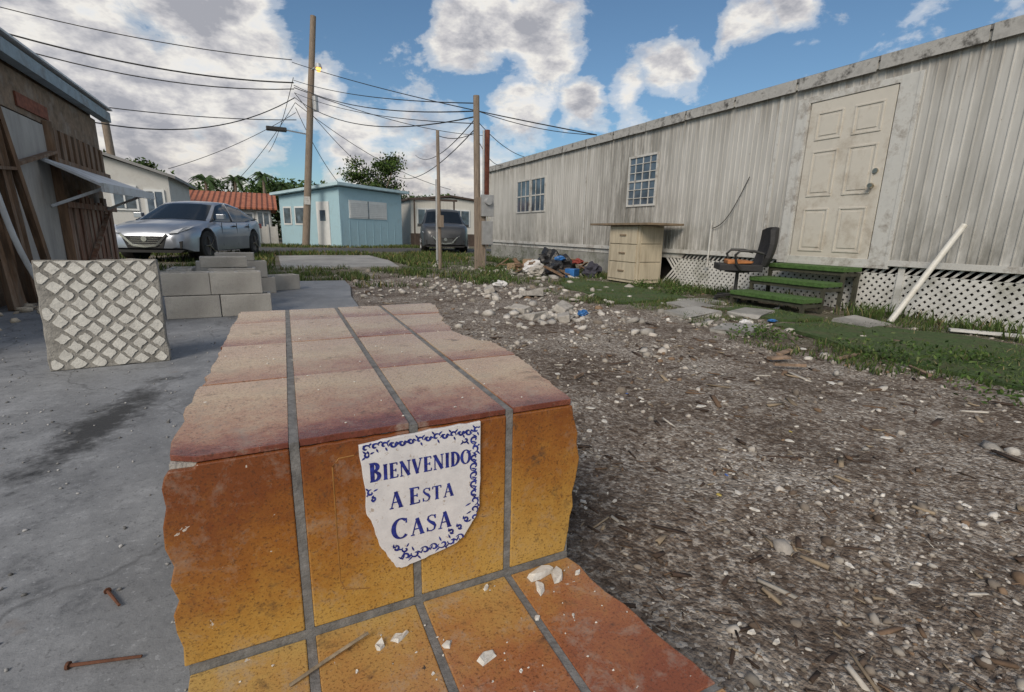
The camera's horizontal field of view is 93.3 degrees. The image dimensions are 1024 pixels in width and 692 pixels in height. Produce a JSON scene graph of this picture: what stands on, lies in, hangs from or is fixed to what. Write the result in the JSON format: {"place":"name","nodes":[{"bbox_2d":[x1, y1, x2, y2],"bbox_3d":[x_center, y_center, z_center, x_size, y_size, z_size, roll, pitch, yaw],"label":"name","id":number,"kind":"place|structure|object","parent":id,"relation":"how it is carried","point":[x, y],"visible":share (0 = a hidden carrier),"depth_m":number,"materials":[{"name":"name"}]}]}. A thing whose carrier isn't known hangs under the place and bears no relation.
{"place":"outdoors","nodes":[
{"label":"outdoors","id":0,"kind":"place"},
{"bbox_2d":[239,209,271,225],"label":"walls","id":1,"kind":"structure","parent":0,"point":[253,211],"depth_m":28.33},
{"bbox_2d":[189,190,276,213],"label":"roof","id":2,"kind":"structure","parent":1,"relation":"on","point":[245,200],"depth_m":29.07,"materials":[{"name":"red tile"}]},
{"bbox_2d":[244,211,270,225],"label":"window frames","id":3,"kind":"structure","parent":1,"relation":"attached to","point":[268,212],"depth_m":28.44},
{"bbox_2d":[247,212,268,225],"bbox_3d":[-15.937,-7.010,28.022,3.350,1.500,0.018,-5,15,-25],"label":"window glass","id":4,"kind":"object","parent":3,"relation":"in","point":[260,218],"visible":0.24,"depth_m":28.51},
{"bbox_2d":[261,276,276,292],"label":"cinder block","id":5,"kind":"object","parent":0,"point":[268,283],"depth_m":5.84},
{"bbox_2d":[247,260,267,276],"bbox_3d":[-3.144,-0.919,5.757,0.395,0.190,0.190,-7,15,-32],"label":"cinder block","id":6,"kind":"object","parent":5,"relation":"on","point":[261,265],"depth_m":5.75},
{"bbox_2d":[119,242,511,269],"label":"grass","id":7,"kind":"structure","parent":0,"point":[267,255],"depth_m":15.11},
{"bbox_2d":[267,264,370,281],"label":"grass","id":8,"kind":"structure","parent":0,"point":[301,273],"depth_m":8.56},
{"bbox_2d":[279,255,398,268],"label":"driveway","id":9,"kind":"structure","parent":0,"point":[358,261],"depth_m":12.04,"materials":[{"name":"concrete"}]},
{"bbox_2d":[216,248,490,251],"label":"road","id":10,"kind":"structure","parent":0,"point":[369,249],"depth_m":20.09,"materials":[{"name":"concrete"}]},
{"bbox_2d":[417,209,468,251],"bbox_3d":[-2.992,-4.986,20.823,2.108,1.770,4.644,-1,13,-11],"label":"parked suv","id":11,"kind":"object","parent":10,"relation":"on","point":[454,232],"visible":0.98,"depth_m":18.91,"materials":[{"name":"grey paint"}]},
{"bbox_2d":[401,198,473,244],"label":"walls","id":12,"kind":"structure","parent":0,"point":[407,210],"depth_m":27.71,"materials":[{"name":"paint"}]},
{"bbox_2d":[401,195,473,201],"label":"roof","id":13,"kind":"structure","parent":12,"relation":"on","point":[449,196],"depth_m":27.50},
{"bbox_2d":[416,208,469,226],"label":"window frames","id":14,"kind":"structure","parent":12,"relation":"attached to","point":[425,209],"depth_m":27.24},
{"bbox_2d":[418,209,468,224],"bbox_3d":[-3.876,-7.336,27.639,3.000,0.800,0.018,-5,15,-25],"label":"window glass","id":15,"kind":"object","parent":14,"relation":"in","point":[464,215],"visible":0.29,"depth_m":28.03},
{"bbox_2d":[340,252,607,287],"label":"grass","id":16,"kind":"structure","parent":0,"point":[424,272],"depth_m":9.14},
{"bbox_2d":[0,0,1023,228],"label":"sky","id":17,"kind":"structure","parent":0,"point":[599,67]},
{"bbox_2d":[121,230,1023,691],"bbox_3d":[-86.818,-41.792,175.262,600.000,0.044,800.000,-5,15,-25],"label":"ground","id":18,"kind":"structure","parent":0,"point":[817,590],"depth_m":1.58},
{"bbox_2d":[101,122,114,155],"bbox_3d":[-16.327,-6.687,19.980,0.376,4.906,0.320,-5,15,-25],"label":"utility pole","id":19,"kind":"object","parent":18,"relation":"on","point":[108,139],"depth_m":19.49,"materials":[{"name":"brown wood"}]},
{"bbox_2d":[97,149,157,169],"bbox_3d":[-19.985,-7.723,24.835,4.531,4.567,4.511,-1,13,-9],"label":"broadleaf tree","id":20,"kind":"object","parent":18,"relation":"on","point":[150,164],"visible":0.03,"depth_m":24.88,"materials":[{"name":"green plant"}]},
{"bbox_2d":[103,156,189,224],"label":"walls","id":21,"kind":"structure","parent":18,"relation":"on","point":[138,177],"depth_m":17.20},
{"bbox_2d":[110,185,165,212],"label":"window frames","id":22,"kind":"structure","parent":21,"relation":"attached to","point":[137,208],"depth_m":17.26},
{"bbox_2d":[113,191,162,211],"bbox_3d":[-13.287,-5.159,17.220,1.400,0.900,0.018,-5,15,-25],"label":"window glass","id":23,"kind":"object","parent":22,"relation":"in","point":[118,198],"visible":0.5,"depth_m":17.18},
{"bbox_2d":[102,152,195,188],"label":"roof","id":24,"kind":"structure","parent":21,"relation":"on","point":[107,155],"depth_m":17.07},
{"bbox_2d":[0,280,357,691],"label":"concrete slab","id":25,"kind":"structure","parent":18,"relation":"on","point":[56,618],"depth_m":1.35,"materials":[{"name":"concrete"}]},
{"bbox_2d":[0,302,39,330],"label":"rubble pile","id":26,"kind":"object","parent":25,"relation":"on","point":[27,307],"visible":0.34,"depth_m":4.26,"materials":[{"name":"stone"}]},
{"bbox_2d":[0,27,154,310],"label":"damaged shed","id":27,"kind":"structure","parent":25,"relation":"on","point":[56,181],"depth_m":5.48,"materials":[{"name":"paint"}]},
{"bbox_2d":[31,258,170,370],"bbox_3d":[-2.248,-0.183,2.679,0.531,0.595,0.120,-7,15,-30],"label":"slab","id":28,"kind":"object","parent":25,"relation":"on","point":[51,330],"depth_m":2.63,"materials":[{"name":"concrete"}]},
{"bbox_2d":[33,260,166,369],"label":"plaster diamonds","id":29,"kind":"object","parent":28,"relation":"attached to","point":[56,304],"visible":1,"depth_m":2.64,"materials":[{"name":"paint"}]},
{"bbox_2d":[64,587,142,669],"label":"rusty nails","id":30,"kind":"object","parent":25,"relation":"on","point":[69,664],"visible":1,"depth_m":0.86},
{"bbox_2d":[0,314,230,671],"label":"slab crumbs","id":31,"kind":"object","parent":25,"relation":"on","point":[118,589],"visible":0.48,"depth_m":1.82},
{"bbox_2d":[164,294,221,319],"bbox_3d":[-2.756,-0.349,4.203,0.395,0.190,0.190,-6,15,-27],"label":"cinder block","id":32,"kind":"object","parent":25,"relation":"on","point":[193,306],"depth_m":4.12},
{"bbox_2d":[160,271,211,295],"bbox_3d":[-2.815,-0.538,4.151,0.395,0.190,0.190,-5,15,-26],"label":"cinder block","id":33,"kind":"object","parent":32,"relation":"on","point":[179,283],"depth_m":4.08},
{"bbox_2d":[166,266,196,271],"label":"cinder block","id":34,"kind":"object","parent":33,"relation":"on","point":[188,268],"depth_m":4.51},
{"bbox_2d":[195,261,207,270],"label":"cinder block","id":35,"kind":"object","parent":33,"relation":"on","point":[198,268],"depth_m":5.45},
{"bbox_2d":[214,252,254,260],"bbox_3d":[-3.249,-1.051,5.673,0.395,0.090,0.190,-5,15,-25],"label":"cinder block","id":36,"kind":"object","parent":35,"relation":"on","point":[249,256],"depth_m":5.63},
{"bbox_2d":[220,291,271,316],"bbox_3d":[-2.405,-0.386,4.391,0.395,0.190,0.190,-6,15,-27],"label":"cinder block","id":37,"kind":"object","parent":25,"relation":"on","point":[234,304],"depth_m":4.30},
{"bbox_2d":[209,270,262,294],"bbox_3d":[-2.464,-0.572,4.328,0.395,0.190,0.190,-6,15,-28],"label":"cinder block","id":38,"kind":"object","parent":37,"relation":"on","point":[237,282],"depth_m":4.25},
{"bbox_2d":[268,273,299,290],"bbox_3d":[-2.963,-0.821,6.213,0.190,0.190,0.395,12,17,40],"label":"cinder block","id":39,"kind":"object","parent":25,"relation":"on","point":[288,281],"depth_m":6.18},
{"bbox_2d":[114,201,261,260],"bbox_3d":[-8.435,-3.118,12.981,2.090,1.514,4.894,-1,13,-7],"label":"parked car","id":40,"kind":"object","parent":18,"relation":"on","point":[195,229],"visible":0.95,"depth_m":11.76,"materials":[{"name":"silver metal"}]},
{"bbox_2d":[186,174,224,190],"bbox_3d":[-21.064,-9.719,33.706,2.366,4.396,2.839,10,16,32],"label":"palm tree","id":41,"kind":"object","parent":18,"relation":"on","point":[209,181],"visible":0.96,"depth_m":33.31,"materials":[{"name":"green plant"}]},
{"bbox_2d":[217,175,253,191],"bbox_3d":[-20.643,-10.461,36.470,2.591,4.606,2.755,0,13,-4],"label":"palm tree","id":42,"kind":"object","parent":18,"relation":"on","point":[237,182],"visible":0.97,"depth_m":35.77,"materials":[{"name":"green plant"}]},
{"bbox_2d":[248,171,277,192],"bbox_3d":[-19.474,-11.044,38.057,2.209,5.068,2.580,-1,13,-9],"label":"palm tree","id":43,"kind":"object","parent":18,"relation":"on","point":[260,176],"visible":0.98,"depth_m":37.53,"materials":[{"name":"green plant"}]},
{"bbox_2d":[260,224,278,243],"bbox_3d":[-14.188,-5.895,25.374,3.460,1.000,0.150,-5,15,-25],"label":"white fence","id":44,"kind":"object","parent":18,"relation":"on","point":[268,234],"visible":0.25,"depth_m":25.91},
{"bbox_2d":[266,181,293,193],"bbox_3d":[-18.569,-11.029,39.327,2.788,4.501,2.534,-5,15,-25],"label":"palm tree","id":45,"kind":"object","parent":18,"relation":"on","point":[282,186],"visible":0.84,"depth_m":38.77,"materials":[{"name":"green plant"}]},
{"bbox_2d":[266,15,321,245],"bbox_3d":[-9.468,-9.334,21.281,2.420,9.778,0.890,-5,15,-25],"label":"utility pole","id":46,"kind":"object","parent":18,"relation":"on","point":[312,103],"visible":0.92,"depth_m":21.54,"materials":[{"name":"brown wood"}]},
{"bbox_2d":[0,7,596,189],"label":"power lines","id":47,"kind":"object","parent":46,"relation":"attached to","point":[441,122],"visible":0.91,"depth_m":17.99,"materials":[{"name":"black metal"}]},
{"bbox_2d":[157,169,455,237],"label":"distant trees","id":48,"kind":"object","parent":18,"relation":"on","point":[276,218],"visible":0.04,"depth_m":42.06,"materials":[{"name":"green plant"}]},
{"bbox_2d":[279,186,401,246],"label":"walls","id":49,"kind":"structure","parent":18,"relation":"on","point":[338,198],"depth_m":23.93,"materials":[{"name":"blue"}]},
{"bbox_2d":[283,202,368,222],"bbox_3d":[-9.440,-6.572,23.701,4.556,1.110,1.273,3,13,7],"label":"glass","id":50,"kind":"object","parent":49,"relation":"attached to","point":[298,215],"visible":0.91,"depth_m":24.07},
{"bbox_2d":[283,200,386,245],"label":"shutters and door","id":51,"kind":"object","parent":49,"relation":"attached to","point":[359,210],"visible":0.94,"depth_m":23.48,"materials":[{"name":"white paint"}]},
{"bbox_2d":[269,182,408,195],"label":"roof","id":52,"kind":"structure","parent":49,"relation":"on","point":[331,185],"depth_m":23.48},
{"bbox_2d":[341,219,394,245],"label":"battens","id":53,"kind":"object","parent":49,"relation":"attached to","point":[366,234],"visible":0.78,"depth_m":24.03,"materials":[{"name":"blue"}]},
{"bbox_2d":[335,151,412,198],"bbox_3d":[-9.591,-10.529,34.045,5.110,6.281,5.160,-5,15,-25],"label":"broadleaf tree","id":54,"kind":"object","parent":18,"relation":"on","point":[361,177],"visible":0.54,"depth_m":33.56,"materials":[{"name":"green plant"}]},
{"bbox_2d":[406,260,444,273],"bbox_3d":[-1.763,-1.569,9.608,0.918,0.254,0.955,-5,15,-25],"label":"weed plant","id":55,"kind":"object","parent":18,"relation":"on","point":[421,267],"visible":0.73,"depth_m":9.54,"materials":[{"name":"green plant"}]},
{"bbox_2d":[334,271,520,304],"bbox_3d":[-1.807,-0.936,7.338,2.278,0.064,4.817,-5,15,-25],"label":"rubble pile","id":56,"kind":"object","parent":18,"relation":"on","point":[389,290],"visible":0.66,"depth_m":6.62,"materials":[{"name":"stone"}]},
{"bbox_2d":[435,179,437,261],"bbox_3d":[-1.948,-3.214,12.532,0.065,2.100,0.059,0,13,-3],"label":"fence post","id":57,"kind":"object","parent":18,"relation":"on","point":[436,221],"visible":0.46,"depth_m":12.53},
{"bbox_2d":[436,130,443,268],"bbox_3d":[-1.549,-3.082,10.345,0.140,2.850,0.108,-5,15,-25],"label":"wood post","id":58,"kind":"object","parent":18,"relation":"on","point":[440,220],"visible":0.87,"depth_m":10.35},
{"bbox_2d":[162,303,725,691],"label":"tiled step","id":59,"kind":"object","parent":18,"relation":"on","point":[285,566],"visible":1,"depth_m":0.78,"materials":[{"name":"tile"}]},
{"bbox_2d":[289,631,368,686],"bbox_3d":[-0.272,0.467,0.725,0.122,0.014,0.007,-11,18,-43],"label":"twig","id":60,"kind":"object","parent":59,"relation":"on","point":[323,662],"visible":1,"depth_m":0.72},
{"bbox_2d":[203,313,627,691],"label":"plaster chips","id":61,"kind":"object","parent":59,"relation":"on","point":[538,573],"visible":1,"depth_m":0.87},
{"bbox_2d":[358,421,480,567],"bbox_3d":[-0.146,0.252,0.807,0.201,0.241,0.007,-5,15,-25],"label":"welcome sign","id":62,"kind":"object","parent":59,"relation":"attached to","point":[422,489],"visible":1,"depth_m":0.80,"materials":[{"name":"ceramic"}]},
{"bbox_2d":[411,198,487,246],"bbox_3d":[-3.374,-6.966,27.528,4.750,2.550,0.890,-5,15,-25],"label":"porch","id":63,"kind":"object","parent":18,"relation":"on","point":[415,238],"visible":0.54,"depth_m":26.97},
{"bbox_2d":[435,258,485,271],"bbox_3d":[-1.058,-1.746,10.204,1.058,0.369,1.004,7,14,22],"label":"weed plant","id":64,"kind":"object","parent":18,"relation":"on","point":[459,266],"visible":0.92,"depth_m":10.22,"materials":[{"name":"green plant"}]},
{"bbox_2d":[473,95,493,268],"bbox_3d":[-0.618,-3.462,10.449,0.397,3.582,0.405,-5,15,-25],"label":"meter post","id":65,"kind":"object","parent":18,"relation":"on","point":[483,211],"visible":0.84,"depth_m":10.46,"materials":[{"name":"brown wood"}]},
{"bbox_2d":[465,274,511,281],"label":"weed plant","id":66,"kind":"object","parent":18,"relation":"on","point":[491,278],"visible":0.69,"depth_m":7.96,"materials":[{"name":"green plant"}]},
{"bbox_2d":[492,280,507,287],"bbox_3d":[-0.183,-0.945,7.338,0.237,0.123,0.176,-5,15,-25],"label":"white plastic bag","id":67,"kind":"object","parent":18,"relation":"on","point":[499,283],"visible":0.98,"depth_m":7.29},
{"bbox_2d":[482,262,522,274],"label":"weed plant","id":68,"kind":"object","parent":18,"relation":"on","point":[502,268],"visible":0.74,"depth_m":9.56,"materials":[{"name":"green plant"}]},
{"bbox_2d":[432,263,620,286],"bbox_3d":[0.477,-1.513,9.995,3.088,0.120,5.689,-5,15,-25],"label":"rubble pile","id":69,"kind":"object","parent":18,"relation":"on","point":[543,277],"visible":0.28,"depth_m":9.36,"materials":[{"name":"stone"}]},
{"bbox_2d":[484,284,573,322],"bbox_3d":[0.208,-0.536,5.629,0.742,0.141,2.475,-2,13,-13],"label":"broken concrete","id":70,"kind":"object","parent":18,"relation":"on","point":[563,307],"visible":0.88,"depth_m":4.95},
{"bbox_2d":[400,276,661,313],"bbox_3d":[-0.061,-0.781,6.810,2.670,0.105,4.250,-10,17,-40],"label":"rubble pile","id":71,"kind":"object","parent":18,"relation":"on","point":[495,296],"visible":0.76,"depth_m":6.42,"materials":[{"name":"stone"}]},
{"bbox_2d":[495,247,601,277],"bbox_3d":[0.723,-1.764,10.196,1.690,0.607,2.544,-5,15,-25],"label":"junk heap","id":72,"kind":"object","parent":18,"relation":"on","point":[555,262],"visible":0.92,"depth_m":9.58,"materials":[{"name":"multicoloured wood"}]},
{"bbox_2d":[459,298,663,338],"bbox_3d":[0.442,-0.323,4.869,2.083,0.105,1.983,6,14,18],"label":"rubble pile","id":73,"kind":"object","parent":18,"relation":"on","point":[553,316],"visible":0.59,"depth_m":4.58,"materials":[{"name":"stone"}]},
{"bbox_2d":[560,278,687,303],"bbox_3d":[1.402,-0.883,7.394,1.252,0.026,3.123,-3,14,-16],"label":"turf mat","id":74,"kind":"object","parent":18,"relation":"on","point":[645,295],"visible":0.66,"depth_m":6.83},
{"bbox_2d":[590,223,683,283],"bbox_3d":[2.111,-1.643,8.506,0.730,0.990,1.600,-5,15,-25],"label":"drawer cabinet","id":75,"kind":"object","parent":18,"relation":"on","point":[635,251],"visible":0.97,"depth_m":8.15,"materials":[{"name":"wood"}]},
{"bbox_2d":[621,279,657,288],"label":"weed plant","id":76,"kind":"object","parent":18,"relation":"on","point":[640,285],"visible":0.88,"depth_m":7.63,"materials":[{"name":"green plant"}]},
{"bbox_2d":[652,285,701,296],"bbox_3d":[2.320,-0.774,6.740,0.731,0.175,0.664,-5,15,-25],"label":"weed plant","id":77,"kind":"object","parent":18,"relation":"on","point":[679,291],"visible":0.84,"depth_m":6.74,"materials":[{"name":"green plant"}]},
{"bbox_2d":[352,281,1023,691],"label":"wood chips","id":78,"kind":"object","parent":18,"relation":"on","point":[848,667],"visible":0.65,"depth_m":1.35,"materials":[{"name":"wood"}]},
{"bbox_2d":[667,279,715,293],"bbox_3d":[2.585,-0.894,7.172,0.746,0.214,0.772,-5,15,-25],"label":"weed plant","id":79,"kind":"object","parent":18,"relation":"on","point":[687,286],"visible":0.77,"depth_m":7.12,"materials":[{"name":"green plant"}]},
{"bbox_2d":[471,326,1003,539],"bbox_3d":[0.739,0.043,3.383,3.788,0.044,5.010,12,17,38],"label":"rubble pile","id":80,"kind":"object","parent":18,"relation":"on","point":[985,444],"visible":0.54,"depth_m":2.42,"materials":[{"name":"stone"}]},
{"bbox_2d":[713,227,779,302],"bbox_3d":[2.991,-1.051,6.223,0.691,0.945,0.632,4,13,14],"label":"office chair","id":81,"kind":"object","parent":18,"relation":"on","point":[766,250],"visible":0.9,"depth_m":6.07,"materials":[{"name":"leather"}]},
{"bbox_2d":[579,304,917,352],"bbox_3d":[2.090,-0.190,4.481,3.082,0.074,2.304,-5,15,-25],"label":"rubble pile","id":82,"kind":"object","parent":18,"relation":"on","point":[706,320],"visible":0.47,"depth_m":4.57,"materials":[{"name":"stone"}]},
{"bbox_2d":[574,329,932,378],"bbox_3d":[1.500,0.072,3.258,2.154,0.022,1.413,3,13,7],"label":"scrap wood","id":83,"kind":"object","parent":18,"relation":"on","point":[781,355],"visible":0.96,"depth_m":3.22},
{"bbox_2d":[486,255,1023,343],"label":"weeds","id":84,"kind":"object","parent":18,"relation":"on","point":[873,313],"visible":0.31,"depth_m":5.04,"materials":[{"name":"green plant"}]},
{"bbox_2d":[491,245,1023,327],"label":"skirt backing","id":85,"kind":"object","parent":18,"relation":"on","point":[600,259],"visible":0.09,"depth_m":8.59,"materials":[{"name":"plastic"}]},
{"bbox_2d":[493,242,1023,283],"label":"base trim","id":86,"kind":"object","parent":85,"relation":"on","point":[999,276],"visible":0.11,"depth_m":5.37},
{"bbox_2d":[488,70,1023,273],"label":"trim","id":87,"kind":"structure","parent":86,"relation":"attached to","point":[902,133],"depth_m":5.37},
{"bbox_2d":[490,33,1023,266],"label":"siding","id":88,"kind":"object","parent":87,"relation":"attached to","point":[966,163],"visible":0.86,"depth_m":6.39,"materials":[{"name":"metal"}]},
{"bbox_2d":[516,179,530,212],"bbox_3d":[0.312,-3.978,12.884,0.055,0.840,0.780,-5,15,-25],"label":"window frame","id":89,"kind":"object","parent":88,"relation":"attached to","point":[521,181],"visible":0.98,"depth_m":12.81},
{"bbox_2d":[517,181,528,211],"bbox_3d":[0.318,-3.979,12.887,0.023,0.770,0.710,-5,15,-25],"label":"window glass","id":90,"kind":"object","parent":89,"relation":"in","point":[521,202],"visible":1,"depth_m":12.90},
{"bbox_2d":[530,176,545,212],"bbox_3d":[0.664,-3.806,12.175,0.055,0.840,0.760,-5,15,-25],"label":"window frame","id":91,"kind":"object","parent":88,"relation":"attached to","point":[540,194],"visible":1,"depth_m":12.09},
{"bbox_2d":[531,178,544,210],"bbox_3d":[0.669,-3.806,12.178,0.023,0.770,0.690,-5,15,-25],"label":"window glass","id":92,"kind":"object","parent":91,"relation":"in","point":[539,204],"visible":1,"depth_m":12.18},
{"bbox_2d":[626,152,659,206],"bbox_3d":[2.361,-2.988,8.749,0.055,0.890,0.780,-5,15,-25],"label":"window frame","id":93,"kind":"object","parent":88,"relation":"attached to","point":[649,179],"visible":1,"depth_m":8.70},
{"bbox_2d":[628,154,656,204],"bbox_3d":[2.366,-2.989,8.751,0.023,0.820,0.710,-5,15,-25],"label":"window glass","id":94,"kind":"object","parent":93,"relation":"in","point":[644,193],"visible":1,"depth_m":8.74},
{"bbox_2d":[706,221,712,266],"bbox_3d":[3.047,-1.572,7.469,0.030,0.700,0.030,0,13,-3],"label":"vent pipe","id":95,"kind":"object","parent":88,"relation":"attached to","point":[709,241],"visible":1,"depth_m":7.46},
{"bbox_2d":[790,84,899,258],"bbox_3d":[3.881,-1.955,5.738,0.050,1.885,0.940,-5,15,-25],"label":"door","id":96,"kind":"structure","parent":87,"relation":"attached to","point":[847,144],"depth_m":5.67,"materials":[{"name":"paint"}]},
{"bbox_2d":[867,168,878,187],"bbox_3d":[4.005,-1.863,5.371,0.075,0.216,0.060,-5,15,-25],"label":"door knob","id":97,"kind":"object","parent":96,"relation":"attached to","point":[872,185],"depth_m":5.36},
{"bbox_2d":[714,318,802,343],"bbox_3d":[2.013,-0.136,3.952,0.706,0.184,0.718,8,15,28],"label":"weed plant","id":98,"kind":"object","parent":18,"relation":"on","point":[762,330],"visible":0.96,"depth_m":3.94,"materials":[{"name":"green plant"}]},
{"bbox_2d":[718,305,823,321],"bbox_3d":[2.750,-0.350,5.225,0.671,0.026,0.910,-5,15,-25],"label":"turf mat","id":99,"kind":"object","parent":18,"relation":"on","point":[793,318],"visible":0.57,"depth_m":5.00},
{"bbox_2d":[520,275,1023,387],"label":"grass","id":100,"kind":"structure","parent":18,"relation":"on","point":[839,346],"depth_m":3.96,"materials":[{"name":"plant"}]},
{"bbox_2d":[664,298,891,335],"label":"paver stones","id":101,"kind":"object","parent":18,"relation":"on","point":[688,305],"visible":0.78,"depth_m":4.96,"materials":[{"name":"concrete"}]},
{"bbox_2d":[730,263,861,313],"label":"entry steps","id":102,"kind":"structure","parent":18,"relation":"on","point":[750,294],"depth_m":5.59,"materials":[{"name":"carpet"}]},
{"bbox_2d":[660,252,1023,332],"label":"lattice skirt","id":103,"kind":"object","parent":18,"relation":"on","point":[897,286],"visible":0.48,"depth_m":5.23,"materials":[{"name":"plastic"}]},
{"bbox_2d":[772,321,1023,391],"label":"turf mat","id":104,"kind":"object","parent":18,"relation":"on","point":[823,332],"visible":0.69,"depth_m":3.77,"materials":[{"name":"plant"}]},
{"bbox_2d":[817,326,985,371],"bbox_3d":[2.558,-0.006,3.274,0.884,0.266,0.868,-5,15,-25],"label":"weed plant","id":105,"kind":"object","parent":18,"relation":"on","point":[899,351],"visible":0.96,"depth_m":3.25,"materials":[{"name":"green plant"}]},
{"bbox_2d":[887,223,967,321],"bbox_3d":[4.084,-0.706,4.766,0.594,0.987,0.056,1,13,-2],"label":"pvc pipe","id":106,"kind":"object","parent":18,"relation":"on","point":[935,262],"visible":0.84,"depth_m":4.74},
{"bbox_2d":[892,340,1019,372],"bbox_3d":[3.119,0.057,3.266,0.738,0.165,0.732,4,13,12],"label":"weed plant","id":107,"kind":"object","parent":18,"relation":"on","point":[974,356],"visible":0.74,"depth_m":3.24,"materials":[{"name":"green plant"}]},
{"bbox_2d":[943,363,1023,408],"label":"weed plant","id":108,"kind":"object","parent":18,"relation":"on","point":[1000,391],"visible":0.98,"depth_m":2.59,"materials":[{"name":"green plant"}]},
{"bbox_2d":[948,328,1023,336],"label":"white board","id":109,"kind":"object","parent":18,"relation":"on","point":[978,332],"visible":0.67,"depth_m":4.22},
{"bbox_2d":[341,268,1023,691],"bbox_3d":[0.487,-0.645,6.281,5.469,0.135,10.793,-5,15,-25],"label":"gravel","id":110,"kind":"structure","parent":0,"point":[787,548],"depth_m":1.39,"materials":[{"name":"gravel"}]},
{"bbox_2d":[490,23,994,169],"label":"roof","id":111,"kind":"structure","parent":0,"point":[990,37],"depth_m":5.73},
{"bbox_2d":[489,15,1023,171],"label":"roof drip edge","id":112,"kind":"object","parent":111,"relation":"attached to","point":[1009,27],"visible":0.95,"depth_m":5.72,"materials":[{"name":"metal"}]},
{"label":"cinder block","id":113,"kind":"object","parent":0,"visible":0},
{"bbox_2d":[208,267,255,270],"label":"cinder block","id":114,"kind":"object","parent":113,"relation":"on","point":[232,269],"depth_m":4.62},
{"bbox_2d":[199,256,247,267],"bbox_3d":[-2.799,-0.819,4.696,0.395,0.100,0.190,-7,15,-31],"label":"cinder block","id":115,"kind":"object","parent":114,"relation":"on","point":[220,261],"depth_m":4.62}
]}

